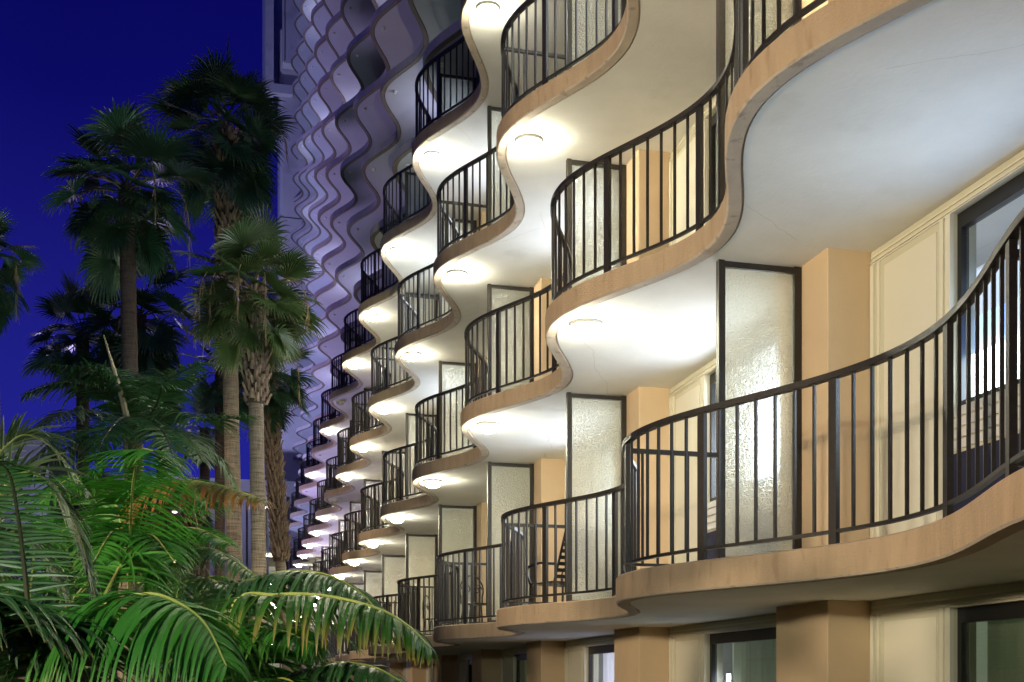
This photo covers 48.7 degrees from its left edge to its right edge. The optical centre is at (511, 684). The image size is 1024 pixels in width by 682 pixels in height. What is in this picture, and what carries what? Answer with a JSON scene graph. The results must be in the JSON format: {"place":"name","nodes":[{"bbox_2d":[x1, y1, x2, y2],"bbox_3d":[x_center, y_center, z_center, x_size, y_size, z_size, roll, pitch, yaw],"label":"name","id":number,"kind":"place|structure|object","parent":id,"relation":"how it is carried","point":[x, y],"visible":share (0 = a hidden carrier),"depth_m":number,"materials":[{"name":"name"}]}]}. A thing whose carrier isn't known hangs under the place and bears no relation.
{"place":"outdoors","nodes":[
{"label":"outdoors","id":0,"kind":"place"},
{"bbox_2d":[3,434,75,678],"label":"tree","id":1,"kind":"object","parent":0,"point":[27,449],"depth_m":57.81,"materials":[{"name":"green plant"}]},
{"bbox_2d":[0,0,277,479],"label":"sky","id":2,"kind":"structure","parent":0,"point":[60,60],"materials":[{"name":"blue"}]},
{"bbox_2d":[89,473,310,681],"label":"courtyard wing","id":3,"kind":"structure","parent":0,"point":[246,533],"depth_m":68.15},
{"bbox_2d":[265,505,271,554],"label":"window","id":4,"kind":"structure","parent":3,"relation":"in","point":[269,543],"depth_m":68.38,"materials":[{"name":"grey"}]},
{"bbox_2d":[266,551,275,603],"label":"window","id":5,"kind":"structure","parent":3,"relation":"in","point":[269,569],"depth_m":70.06,"materials":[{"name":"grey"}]},
{"bbox_2d":[262,0,1023,681],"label":"hotel building","id":6,"kind":"structure","parent":0,"point":[692,330],"depth_m":10.94,"materials":[{"name":"paint"}]},
{"bbox_2d":[422,595,436,635],"bbox_3d":[-1.502,-1.305,22.234,0.430,0.913,0.430,0,0,16],"label":"patio chair","id":7,"kind":"object","parent":6,"relation":"on","point":[427,618],"visible":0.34,"depth_m":22.32,"materials":[{"name":"black metal"}]},
{"bbox_2d":[469,659,471,681],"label":"window","id":8,"kind":"structure","parent":6,"relation":"in","point":[470,661],"depth_m":24.12,"materials":[{"name":"black paint"}]},
{"bbox_2d":[460,575,485,623],"bbox_3d":[-0.572,-1.305,18.035,0.430,0.913,0.430,0,0,-24],"label":"patio chair","id":9,"kind":"object","parent":6,"relation":"on","point":[482,603],"visible":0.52,"depth_m":18.18,"materials":[{"name":"black metal"}]},
{"bbox_2d":[516,654,526,681],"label":"window","id":10,"kind":"structure","parent":6,"relation":"in","point":[519,657],"depth_m":20.04,"materials":[{"name":"black paint"}]},
{"bbox_2d":[525,531,564,604],"bbox_3d":[0.637,-1.377,14.109,0.594,1.056,0.851,0,0,-34],"label":"patio chair","id":11,"kind":"object","parent":6,"relation":"on","point":[561,583],"visible":0.34,"depth_m":13.88,"materials":[{"name":"black paint"}]},
{"bbox_2d":[588,644,613,681],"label":"window","id":12,"kind":"structure","parent":6,"relation":"in","point":[607,651],"depth_m":15.75,"materials":[{"name":"black paint"}]},
{"bbox_2d":[707,372,715,558],"bbox_3d":[2.292,-2.078,11.093,0.112,2.356,1.710,0,0,-14],"label":"window","id":13,"kind":"structure","parent":6,"relation":"in","point":[711,536],"depth_m":11.88,"materials":[{"name":"glass"}]},
{"bbox_2d":[710,113,715,219],"bbox_3d":[2.317,-5.294,11.099,0.060,1.316,1.710,0,0,-14],"label":"window","id":14,"kind":"structure","parent":6,"relation":"in","point":[714,116],"depth_m":11.88,"materials":[{"name":"black paint"}]},
{"bbox_2d":[710,627,775,681],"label":"window","id":15,"kind":"structure","parent":6,"relation":"in","point":[754,651],"depth_m":11.29,"materials":[{"name":"black paint"}]},
{"bbox_2d":[954,172,1023,511],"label":"window","id":16,"kind":"structure","parent":6,"relation":"in","point":[1013,189],"depth_m":7.68,"materials":[{"name":"black paint"}]},
{"bbox_2d":[957,601,1023,681],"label":"window","id":17,"kind":"structure","parent":6,"relation":"in","point":[999,627],"depth_m":7.69,"materials":[{"name":"black paint"}]},
{"label":"ground","id":18,"kind":"structure","parent":0,"visible":0},
{"bbox_2d":[0,207,46,581],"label":"fan palm","id":19,"kind":"object","parent":18,"relation":"on","point":[11,273],"visible":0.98,"depth_m":24.08,"materials":[{"name":"green plant"}]},
{"bbox_2d":[20,268,121,667],"bbox_3d":[-13.547,-5.733,36.034,3.706,14.866,3.972,0,0,23],"label":"fan palm","id":20,"kind":"object","parent":18,"relation":"on","point":[61,305],"visible":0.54,"depth_m":35.39,"materials":[{"name":"green plant"}]},
{"bbox_2d":[0,488,169,613],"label":"feather palm","id":21,"kind":"object","parent":18,"relation":"on","point":[19,559],"visible":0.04,"depth_m":13.76,"materials":[{"name":"green plant"}]},
{"bbox_2d":[0,514,211,680],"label":"feather palm","id":22,"kind":"object","parent":18,"relation":"on","point":[50,591],"visible":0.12,"depth_m":10.84,"materials":[{"name":"green plant"}]},
{"bbox_2d":[36,97,227,522],"bbox_3d":[-8.165,-5.371,23.950,3.777,14.144,3.373,0,0,42],"label":"fan palm","id":23,"kind":"object","parent":18,"relation":"on","point":[108,263],"visible":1,"depth_m":23.75,"materials":[{"name":"green plant"}]},
{"bbox_2d":[67,252,209,442],"bbox_3d":[-11.446,-6.086,35.156,4.472,15.576,3.819,0,0,-14],"label":"fan palm","id":24,"kind":"object","parent":18,"relation":"on","point":[163,340],"visible":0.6,"depth_m":34.61,"materials":[{"name":"green plant"}]},
{"bbox_2d":[0,411,278,681],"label":"feather palm","id":25,"kind":"object","parent":18,"relation":"on","point":[203,637],"visible":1,"depth_m":4.02,"materials":[{"name":"green plant"}]},
{"bbox_2d":[20,335,259,507],"bbox_3d":[-5.161,-1.516,15.044,2.857,6.432,5.983,0,0,-30],"label":"feather palm","id":26,"kind":"object","parent":18,"relation":"on","point":[136,394],"visible":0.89,"depth_m":14.09,"materials":[{"name":"green plant"}]},
{"bbox_2d":[0,523,283,681],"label":"feather palm","id":27,"kind":"object","parent":18,"relation":"on","point":[174,588],"visible":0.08,"depth_m":11.89,"materials":[{"name":"green plant"}]},
{"bbox_2d":[25,448,273,681],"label":"feather palm","id":28,"kind":"object","parent":18,"relation":"on","point":[113,534],"visible":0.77,"depth_m":6.57,"materials":[{"name":"green plant"}]},
{"bbox_2d":[146,365,194,681],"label":"fan palm","id":29,"kind":"object","parent":18,"relation":"on","point":[180,409],"visible":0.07,"depth_m":39.85,"materials":[{"name":"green plant"}]},
{"bbox_2d":[167,474,214,596],"bbox_3d":[-11.365,-2.875,40.072,2.009,9.150,2.146,0,0,-14],"label":"fan palm","id":30,"kind":"object","parent":18,"relation":"on","point":[203,524],"visible":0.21,"depth_m":39.76,"materials":[{"name":"green plant"}]},
{"bbox_2d":[174,393,214,681],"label":"fan palm","id":31,"kind":"object","parent":18,"relation":"on","point":[204,469],"visible":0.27,"depth_m":43.82,"materials":[{"name":"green plant"}]},
{"bbox_2d":[175,341,243,680],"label":"fan palm","id":32,"kind":"object","parent":18,"relation":"on","point":[212,397],"visible":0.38,"depth_m":33.86,"materials":[{"name":"brown plant"}]},
{"bbox_2d":[138,36,296,618],"bbox_3d":[-7.113,-6.928,27.524,3.935,17.260,3.558,0,0,21],"label":"fan palm","id":33,"kind":"object","parent":18,"relation":"on","point":[237,165],"visible":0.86,"depth_m":27.17,"materials":[{"name":"green plant"}]},
{"bbox_2d":[85,576,362,681],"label":"feather palm","id":34,"kind":"object","parent":18,"relation":"on","point":[183,597],"visible":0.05,"depth_m":12.76,"materials":[{"name":"green plant"}]},
{"bbox_2d":[171,204,328,681],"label":"fan palm","id":35,"kind":"object","parent":18,"relation":"on","point":[257,338],"visible":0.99,"depth_m":23.26,"materials":[{"name":"green plant"}]},
{"bbox_2d":[203,329,315,671],"bbox_3d":[-6.930,-4.424,31.123,3.174,12.257,3.275,0,0,-14],"label":"fan palm","id":36,"kind":"object","parent":18,"relation":"on","point":[285,395],"visible":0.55,"depth_m":30.81,"materials":[{"name":"brown plant"}]},
{"bbox_2d":[147,570,439,681],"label":"feather palm","id":37,"kind":"object","parent":18,"relation":"on","point":[364,612],"visible":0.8,"depth_m":4.91,"materials":[{"name":"green plant"}]}
]}

